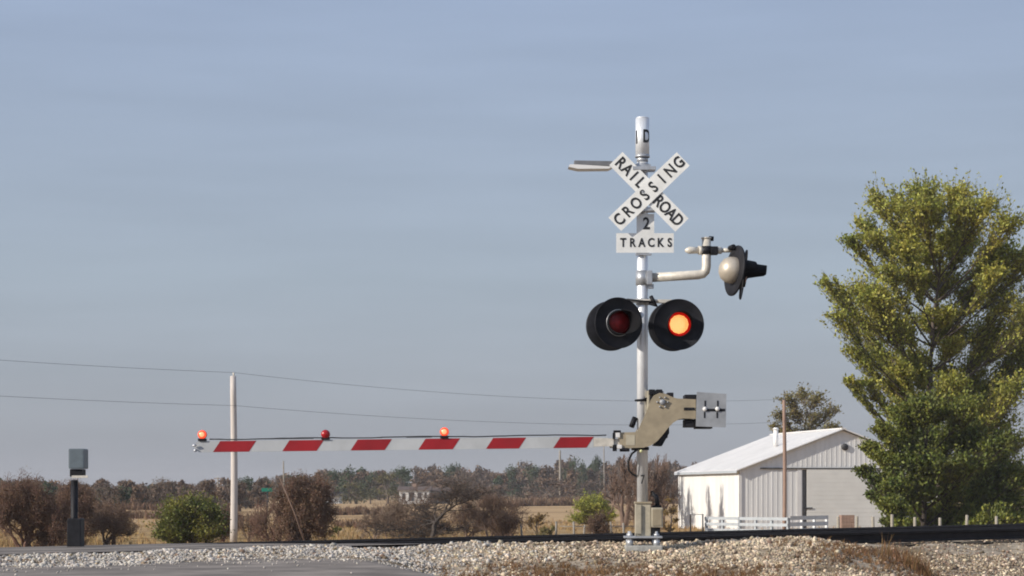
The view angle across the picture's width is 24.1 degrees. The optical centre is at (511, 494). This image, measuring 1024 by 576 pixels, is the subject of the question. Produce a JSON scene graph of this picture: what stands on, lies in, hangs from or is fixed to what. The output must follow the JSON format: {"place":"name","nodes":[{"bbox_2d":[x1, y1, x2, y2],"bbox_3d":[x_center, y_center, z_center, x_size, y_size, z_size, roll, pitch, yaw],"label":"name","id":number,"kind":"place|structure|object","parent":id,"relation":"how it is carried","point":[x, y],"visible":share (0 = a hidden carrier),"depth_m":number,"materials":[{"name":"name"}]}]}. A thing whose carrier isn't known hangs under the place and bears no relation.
{"place":"outdoors","nodes":[
{"label":"outdoors","id":0,"kind":"place"},
{"bbox_2d":[0,543,397,554],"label":"crossing pavement","id":1,"kind":"structure","parent":0,"point":[36,550],"depth_m":31.54,"materials":[{"name":"grey asphalt"}]},
{"bbox_2d":[0,559,436,575],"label":"road","id":2,"kind":"structure","parent":0,"point":[326,567],"depth_m":24.03,"materials":[{"name":"grey asphalt"}]},
{"bbox_2d":[0,557,428,574],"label":"loose pebbles","id":3,"kind":"object","parent":2,"relation":"on","point":[225,561],"visible":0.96,"depth_m":26.02,"materials":[{"name":"gravel"}]},
{"bbox_2d":[0,493,1023,575],"bbox_3d":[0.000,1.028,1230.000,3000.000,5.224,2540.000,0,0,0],"label":"ground","id":4,"kind":"structure","parent":0,"point":[556,513],"depth_m":35.20,"materials":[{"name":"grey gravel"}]},
{"bbox_2d":[0,466,70,546],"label":"bare bush","id":5,"kind":"object","parent":4,"relation":"on","point":[28,507],"visible":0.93,"depth_m":101.45,"materials":[{"name":"brown plant"}]},
{"bbox_2d":[54,478,99,544],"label":"bare bush","id":6,"kind":"object","parent":4,"relation":"on","point":[85,497],"visible":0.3,"depth_m":107.52,"materials":[{"name":"brown plant"}]},
{"bbox_2d":[67,449,87,546],"bbox_3d":[-6.131,0.211,34.020,0.295,1.714,0.360,0,0,0],"label":"signal box","id":7,"kind":"object","parent":4,"relation":"on","point":[78,462],"visible":0.81,"depth_m":33.85,"materials":[{"name":"black metal"}]},
{"bbox_2d":[89,481,125,503],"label":"bare tree","id":8,"kind":"object","parent":4,"relation":"on","point":[105,493],"visible":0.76,"depth_m":269.77,"materials":[{"name":"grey plant"}]},
{"bbox_2d":[85,496,143,544],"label":"bare bush","id":9,"kind":"object","parent":4,"relation":"on","point":[114,523],"visible":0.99,"depth_m":103.75,"materials":[{"name":"brown plant"}]},
{"bbox_2d":[144,476,177,505],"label":"bare tree","id":10,"kind":"object","parent":4,"relation":"on","point":[162,484],"visible":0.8,"depth_m":274.81,"materials":[{"name":"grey plant"}]},
{"bbox_2d":[140,484,234,542],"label":"evergreen bush","id":11,"kind":"object","parent":4,"relation":"on","point":[190,518],"visible":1,"depth_m":99.11,"materials":[{"name":"green plant"}]},
{"bbox_2d":[176,483,200,495],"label":"bare tree","id":12,"kind":"object","parent":4,"relation":"on","point":[195,488],"visible":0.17,"depth_m":299.62,"materials":[{"name":"brown plant"}]},
{"bbox_2d":[213,506,242,541],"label":"bare bush","id":13,"kind":"object","parent":4,"relation":"on","point":[228,533],"visible":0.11,"depth_m":116.97,"materials":[{"name":"brown plant"}]},
{"bbox_2d":[230,372,237,541],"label":"utility pole","id":14,"kind":"object","parent":4,"relation":"on","point":[234,491],"visible":0.86,"depth_m":110.86,"materials":[{"name":"white wood"}]},
{"bbox_2d":[4,360,232,372],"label":"power line","id":15,"kind":"object","parent":14,"relation":"attached to","point":[120,367],"visible":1,"depth_m":105.70,"materials":[{"name":"black metal"}]},
{"bbox_2d":[5,396,234,405],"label":"power line","id":16,"kind":"object","parent":14,"relation":"attached to","point":[118,401],"visible":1,"depth_m":105.26,"materials":[{"name":"black metal"}]},
{"bbox_2d":[241,373,778,400],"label":"power line","id":17,"kind":"object","parent":14,"relation":"attached to","point":[458,393],"visible":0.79,"depth_m":122.45,"materials":[{"name":"black metal"}]},
{"bbox_2d":[238,476,254,502],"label":"conifer tree","id":18,"kind":"object","parent":4,"relation":"on","point":[249,481],"visible":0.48,"depth_m":339.44,"materials":[{"name":"green plant"}]},
{"bbox_2d":[237,511,260,541],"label":"bare bush","id":19,"kind":"object","parent":4,"relation":"on","point":[241,525],"visible":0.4,"depth_m":115.94,"materials":[{"name":"brown plant"}]},
{"bbox_2d":[245,482,288,541],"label":"bare bush","id":20,"kind":"object","parent":4,"relation":"on","point":[260,524],"visible":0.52,"depth_m":107.51,"materials":[{"name":"brown plant"}]},
{"bbox_2d":[262,488,271,540],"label":"street sign","id":21,"kind":"object","parent":4,"relation":"on","point":[265,490],"visible":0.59,"depth_m":111.98,"materials":[{"name":"green metal"}]},
{"bbox_2d":[264,479,273,505],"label":"conifer tree","id":22,"kind":"object","parent":4,"relation":"on","point":[271,492],"visible":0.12,"depth_m":349.90,"materials":[{"name":"green plant"}]},
{"bbox_2d":[269,474,292,497],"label":"bare tree","id":23,"kind":"object","parent":4,"relation":"on","point":[277,480],"visible":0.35,"depth_m":379.97,"materials":[{"name":"brown plant"}]},
{"bbox_2d":[280,478,304,539],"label":"leaning stake","id":24,"kind":"object","parent":4,"relation":"on","point":[302,535],"visible":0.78,"depth_m":99.97,"materials":[{"name":"wood"}]},
{"bbox_2d":[265,468,343,540],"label":"bare bush","id":25,"kind":"object","parent":4,"relation":"on","point":[310,500],"visible":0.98,"depth_m":103.19,"materials":[{"name":"brown plant"}]},
{"bbox_2d":[306,473,330,489],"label":"russet tree","id":26,"kind":"object","parent":4,"relation":"on","point":[313,477],"visible":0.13,"depth_m":399.68,"materials":[{"name":"brown plant"}]},
{"bbox_2d":[324,468,348,503],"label":"conifer tree","id":27,"kind":"object","parent":4,"relation":"on","point":[334,476],"visible":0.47,"depth_m":429.80,"materials":[{"name":"green plant"}]},
{"bbox_2d":[328,489,344,503],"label":"farmhouse","id":28,"kind":"object","parent":4,"relation":"on","point":[336,497],"visible":0.19,"depth_m":400.63,"materials":[{"name":"grey"}]},
{"bbox_2d":[331,526,341,537],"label":"dark shrub","id":29,"kind":"object","parent":4,"relation":"on","point":[337,529],"visible":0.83,"depth_m":124.89,"materials":[{"name":"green plant"}]},
{"bbox_2d":[334,464,366,503],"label":"conifer tree","id":30,"kind":"object","parent":4,"relation":"on","point":[350,478],"visible":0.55,"depth_m":419.94,"materials":[{"name":"green plant"}]},
{"bbox_2d":[335,481,380,503],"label":"olive tree","id":31,"kind":"object","parent":4,"relation":"on","point":[356,492],"visible":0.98,"depth_m":379.58,"materials":[{"name":"green plant"}]},
{"bbox_2d":[358,470,379,503],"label":"conifer tree","id":32,"kind":"object","parent":4,"relation":"on","point":[370,481],"visible":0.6,"depth_m":449.89,"materials":[{"name":"green plant"}]},
{"bbox_2d":[353,500,396,538],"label":"bare shrub","id":33,"kind":"object","parent":4,"relation":"on","point":[376,518],"visible":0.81,"depth_m":120.97,"materials":[{"name":"brown plant"}]},
{"bbox_2d":[369,470,398,503],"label":"olive tree","id":34,"kind":"object","parent":4,"relation":"on","point":[387,489],"visible":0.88,"depth_m":439.82,"materials":[{"name":"green plant"}]},
{"bbox_2d":[93,494,677,529],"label":"brush","id":35,"kind":"object","parent":4,"relation":"on","point":[564,501],"visible":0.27,"depth_m":253.79,"materials":[{"name":"brown plant"}]},
{"bbox_2d":[370,496,419,538],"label":"bare shrub","id":36,"kind":"object","parent":4,"relation":"on","point":[399,515],"visible":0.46,"depth_m":127.12,"materials":[{"name":"brown plant"}]},
{"bbox_2d":[387,465,411,499],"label":"conifer tree","id":37,"kind":"object","parent":4,"relation":"on","point":[403,474],"visible":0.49,"depth_m":469.75,"materials":[{"name":"green plant"}]},
{"bbox_2d":[397,484,431,503],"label":"farmhouse","id":38,"kind":"object","parent":4,"relation":"on","point":[403,490],"visible":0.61,"depth_m":429.99,"materials":[{"name":"white"}]},
{"bbox_2d":[392,483,444,519],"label":"bare tree","id":39,"kind":"object","parent":4,"relation":"on","point":[407,504],"visible":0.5,"depth_m":129.19,"materials":[{"name":"grey plant"}]},
{"bbox_2d":[398,509,454,536],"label":"bare shrub","id":40,"kind":"object","parent":4,"relation":"on","point":[423,521],"visible":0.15,"depth_m":123.86,"materials":[{"name":"brown plant"}]},
{"bbox_2d":[364,476,498,537],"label":"bare tree","id":41,"kind":"object","parent":4,"relation":"on","point":[433,531],"visible":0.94,"depth_m":119.34,"materials":[{"name":"brown plant"}]},
{"bbox_2d":[411,472,452,486],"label":"russet tree","id":42,"kind":"object","parent":4,"relation":"on","point":[437,481],"visible":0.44,"depth_m":469.48,"materials":[{"name":"brown plant"}]},
{"bbox_2d":[430,486,450,503],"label":"farmhouse","id":43,"kind":"object","parent":4,"relation":"on","point":[435,489],"visible":0.33,"depth_m":436.00,"materials":[{"name":"grey"}]},
{"bbox_2d":[441,461,465,482],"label":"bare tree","id":44,"kind":"object","parent":4,"relation":"on","point":[453,468],"visible":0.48,"depth_m":559.66,"materials":[{"name":"green plant"}]},
{"bbox_2d":[440,498,490,536],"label":"bare shrub","id":45,"kind":"object","parent":4,"relation":"on","point":[455,516],"visible":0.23,"depth_m":125.83,"materials":[{"name":"brown plant"}]},
{"bbox_2d":[446,471,488,499],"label":"bare tree","id":46,"kind":"object","parent":4,"relation":"on","point":[459,476],"visible":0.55,"depth_m":470.06,"materials":[{"name":"brown plant"}]},
{"bbox_2d":[192,116,766,551],"bbox_3d":[-0.367,-1.823,30.065,7.182,5.785,1.308,0,0,0],"label":"crossing signal","id":47,"kind":"object","parent":4,"relation":"on","point":[612,324],"visible":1,"depth_m":29.77,"materials":[{"name":"metal"}]},
{"bbox_2d":[458,486,533,535],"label":"bare tree","id":48,"kind":"object","parent":4,"relation":"on","point":[488,504],"visible":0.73,"depth_m":122.26,"materials":[{"name":"brown plant"}]},
{"bbox_2d":[473,484,518,502],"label":"russet tree","id":49,"kind":"object","parent":4,"relation":"on","point":[500,487],"visible":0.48,"depth_m":449.56,"materials":[{"name":"brown plant"}]},
{"bbox_2d":[484,506,523,535],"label":"bare shrub","id":50,"kind":"object","parent":4,"relation":"on","point":[505,524],"visible":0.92,"depth_m":118.76,"materials":[{"name":"brown plant"}]},
{"bbox_2d":[0,455,1022,508],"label":"woods","id":51,"kind":"object","parent":4,"relation":"on","point":[133,490],"visible":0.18,"depth_m":523.83,"materials":[{"name":"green plant"}]},
{"bbox_2d":[0,535,1023,575],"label":"pale ballast","id":52,"kind":"structure","parent":4,"relation":"on","point":[309,549],"depth_m":28.07,"materials":[{"name":"gravel"}]},
{"bbox_2d":[0,527,1023,555],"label":"railway track","id":53,"kind":"structure","parent":4,"relation":"on","point":[907,537],"depth_m":36.06,"materials":[{"name":"metal"}]},
{"bbox_2d":[5,524,1023,548],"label":"railway track","id":54,"kind":"structure","parent":4,"relation":"on","point":[619,534],"depth_m":39.01,"materials":[{"name":"metal"}]},
{"bbox_2d":[503,464,528,498],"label":"conifer tree","id":55,"kind":"object","parent":4,"relation":"on","point":[512,473],"visible":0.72,"depth_m":539.83,"materials":[{"name":"green plant"}]},
{"bbox_2d":[522,465,541,498],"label":"conifer tree","id":56,"kind":"object","parent":4,"relation":"on","point":[534,470],"visible":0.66,"depth_m":544.54,"materials":[{"name":"green plant"}]},
{"bbox_2d":[525,512,549,534],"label":"golden bush","id":57,"kind":"object","parent":4,"relation":"on","point":[539,518],"visible":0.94,"depth_m":137.89,"materials":[{"name":"brown plant"}]},
{"bbox_2d":[535,524,554,534],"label":"golden bush","id":58,"kind":"object","parent":4,"relation":"on","point":[545,531],"visible":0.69,"depth_m":125.68,"materials":[{"name":"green plant"}]},
{"bbox_2d":[518,477,575,500],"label":"russet tree","id":59,"kind":"object","parent":4,"relation":"on","point":[562,483],"visible":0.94,"depth_m":469.60,"materials":[{"name":"brown plant"}]},
{"bbox_2d":[559,450,560,499],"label":"utility pole","id":60,"kind":"object","parent":4,"relation":"on","point":[559,467],"visible":0.58,"depth_m":479.82,"materials":[{"name":"grey wood"}]},
{"bbox_2d":[561,456,581,497],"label":"conifer tree","id":61,"kind":"object","parent":4,"relation":"on","point":[571,466],"visible":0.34,"depth_m":529.77,"materials":[{"name":"green plant"}]},
{"bbox_2d":[576,459,587,496],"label":"conifer tree","id":62,"kind":"object","parent":4,"relation":"on","point":[582,469],"visible":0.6,"depth_m":534.60,"materials":[{"name":"green plant"}]},
{"bbox_2d":[567,480,609,499],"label":"bare tree","id":63,"kind":"object","parent":4,"relation":"on","point":[591,489],"visible":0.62,"depth_m":479.03,"materials":[{"name":"brown plant"}]},
{"bbox_2d":[564,488,619,525],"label":"green bush","id":64,"kind":"object","parent":4,"relation":"on","point":[587,506],"visible":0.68,"depth_m":164.26,"materials":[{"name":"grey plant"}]},
{"bbox_2d":[590,455,604,493],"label":"conifer tree","id":65,"kind":"object","parent":4,"relation":"on","point":[596,463],"visible":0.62,"depth_m":539.83,"materials":[{"name":"green plant"}]},
{"bbox_2d":[582,510,617,533],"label":"bare bush","id":66,"kind":"object","parent":4,"relation":"on","point":[597,524],"visible":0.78,"depth_m":117.80,"materials":[{"name":"brown plant"}]},
{"bbox_2d":[603,447,604,498],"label":"utility pole","id":67,"kind":"object","parent":4,"relation":"on","point":[604,465],"visible":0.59,"depth_m":559.93,"materials":[{"name":"brown wood"}]},
{"bbox_2d":[604,458,626,496],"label":"bare tree","id":68,"kind":"object","parent":4,"relation":"on","point":[617,465],"visible":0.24,"depth_m":499.83,"materials":[{"name":"brown plant"}]},
{"bbox_2d":[600,453,635,528],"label":"bare tree","id":69,"kind":"object","parent":4,"relation":"on","point":[615,486],"visible":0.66,"depth_m":160.25,"materials":[{"name":"brown plant"}]},
{"bbox_2d":[621,453,673,527],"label":"bare tree","id":70,"kind":"object","parent":4,"relation":"on","point":[654,484],"visible":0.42,"depth_m":151.94,"materials":[{"name":"brown plant"}]},
{"bbox_2d":[374,535,924,575],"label":"dead grass","id":71,"kind":"structure","parent":4,"relation":"on","point":[607,569],"depth_m":28.26,"materials":[{"name":"beige plant"}]},
{"bbox_2d":[648,453,670,527],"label":"bare tree","id":72,"kind":"object","parent":4,"relation":"on","point":[657,460],"visible":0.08,"depth_m":163.24,"materials":[{"name":"brown plant"}]},
{"bbox_2d":[651,463,677,496],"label":"bare tree","id":73,"kind":"object","parent":4,"relation":"on","point":[669,478],"visible":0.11,"depth_m":479.16,"materials":[{"name":"brown plant"}]},
{"bbox_2d":[650,462,681,529],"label":"bare tree","id":74,"kind":"object","parent":4,"relation":"on","point":[665,482],"visible":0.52,"depth_m":155.86,"materials":[{"name":"brown plant"}]},
{"bbox_2d":[661,496,679,531],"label":"golden bush","id":75,"kind":"object","parent":4,"relation":"on","point":[671,511],"visible":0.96,"depth_m":131.95,"materials":[{"name":"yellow plant"}]},
{"bbox_2d":[689,514,703,530],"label":"pipe frame","id":76,"kind":"object","parent":4,"relation":"on","point":[702,520],"visible":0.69,"depth_m":127.94,"materials":[{"name":"white metal"}]},
{"bbox_2d":[705,517,739,530],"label":"board fence","id":77,"kind":"object","parent":4,"relation":"on","point":[722,524],"visible":0.56,"depth_m":131.95,"materials":[{"name":"white paint"}]},
{"bbox_2d":[739,517,789,529],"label":"board fence","id":78,"kind":"object","parent":4,"relation":"on","point":[755,524],"visible":0.56,"depth_m":129.48,"materials":[{"name":"white paint"}]},
{"bbox_2d":[782,400,786,528],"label":"utility pole","id":79,"kind":"object","parent":4,"relation":"on","point":[784,464],"visible":0.88,"depth_m":146.91,"materials":[{"name":"brown wood"}]},
{"bbox_2d":[244,406,775,424],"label":"power line","id":80,"kind":"object","parent":79,"relation":"attached to","point":[460,420],"visible":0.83,"depth_m":123.05,"materials":[{"name":"black metal"}]},
{"bbox_2d":[674,428,936,528],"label":"barn","id":81,"kind":"structure","parent":4,"relation":"on","point":[746,480],"depth_m":151.14,"materials":[{"name":"white metal"}]},
{"bbox_2d":[803,469,885,527],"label":"sliding door","id":82,"kind":"structure","parent":81,"relation":"in","point":[833,493],"depth_m":151.08,"materials":[{"name":"white metal"}]},
{"bbox_2d":[767,382,843,432],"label":"maple tree","id":83,"kind":"object","parent":4,"relation":"on","point":[814,418],"visible":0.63,"depth_m":184.27,"materials":[{"name":"green plant"}]},
{"bbox_2d":[790,515,827,528],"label":"board fence","id":84,"kind":"object","parent":4,"relation":"on","point":[801,523],"visible":0.45,"depth_m":130.28,"materials":[{"name":"white paint"}]},
{"bbox_2d":[837,517,839,527],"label":"fence post","id":85,"kind":"object","parent":4,"relation":"on","point":[838,522],"visible":0.4,"depth_m":105.94,"materials":[{"name":"brown wood"}]},
{"bbox_2d":[839,515,854,527],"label":"wooden bin","id":86,"kind":"object","parent":4,"relation":"on","point":[847,521],"visible":0.6,"depth_m":112.51,"materials":[{"name":"brown wood"}]},
{"bbox_2d":[855,516,857,526],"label":"fence post","id":87,"kind":"object","parent":4,"relation":"on","point":[856,521],"visible":0.4,"depth_m":105.94,"materials":[{"name":"brown wood"}]},
{"bbox_2d":[871,517,874,526],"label":"fence post","id":88,"kind":"object","parent":4,"relation":"on","point":[872,522],"visible":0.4,"depth_m":105.94,"materials":[{"name":"brown wood"}]},
{"bbox_2d":[890,514,893,526],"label":"fence post","id":89,"kind":"object","parent":4,"relation":"on","point":[892,520],"visible":0.4,"depth_m":105.94,"materials":[{"name":"white wood"}]},
{"bbox_2d":[880,533,950,575],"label":"dead weeds","id":90,"kind":"object","parent":4,"relation":"on","point":[915,563],"visible":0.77,"depth_m":30.20,"materials":[{"name":"brown plant"}]},
{"bbox_2d":[813,167,1023,511],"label":"maple tree","id":91,"kind":"object","parent":4,"relation":"on","point":[993,338],"visible":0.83,"depth_m":116.75,"materials":[{"name":"green plant"}]},
{"bbox_2d":[850,382,1023,526],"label":"bushy tree","id":92,"kind":"object","parent":4,"relation":"on","point":[934,467],"visible":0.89,"depth_m":111.78,"materials":[{"name":"green plant"}]},
{"bbox_2d":[938,518,941,525],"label":"fence post","id":93,"kind":"object","parent":4,"relation":"on","point":[939,521],"visible":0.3,"depth_m":105.96,"materials":[{"name":"brown wood"}]},
{"bbox_2d":[965,515,968,524],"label":"fence post","id":94,"kind":"object","parent":4,"relation":"on","point":[966,519],"visible":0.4,"depth_m":105.94,"materials":[{"name":"white wood"}]},
{"bbox_2d":[0,0,1023,488],"label":"sky","id":95,"kind":"structure","parent":0,"point":[384,194],"materials":[{"name":"blue"}]},
{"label":"fence post","id":96,"kind":"object","parent":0,"visible":0},
{"bbox_2d":[560,526,634,526],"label":"fence wire","id":97,"kind":"object","parent":96,"relation":"attached to","point":[588,526],"visible":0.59,"depth_m":120.19,"materials":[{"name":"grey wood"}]}
]}

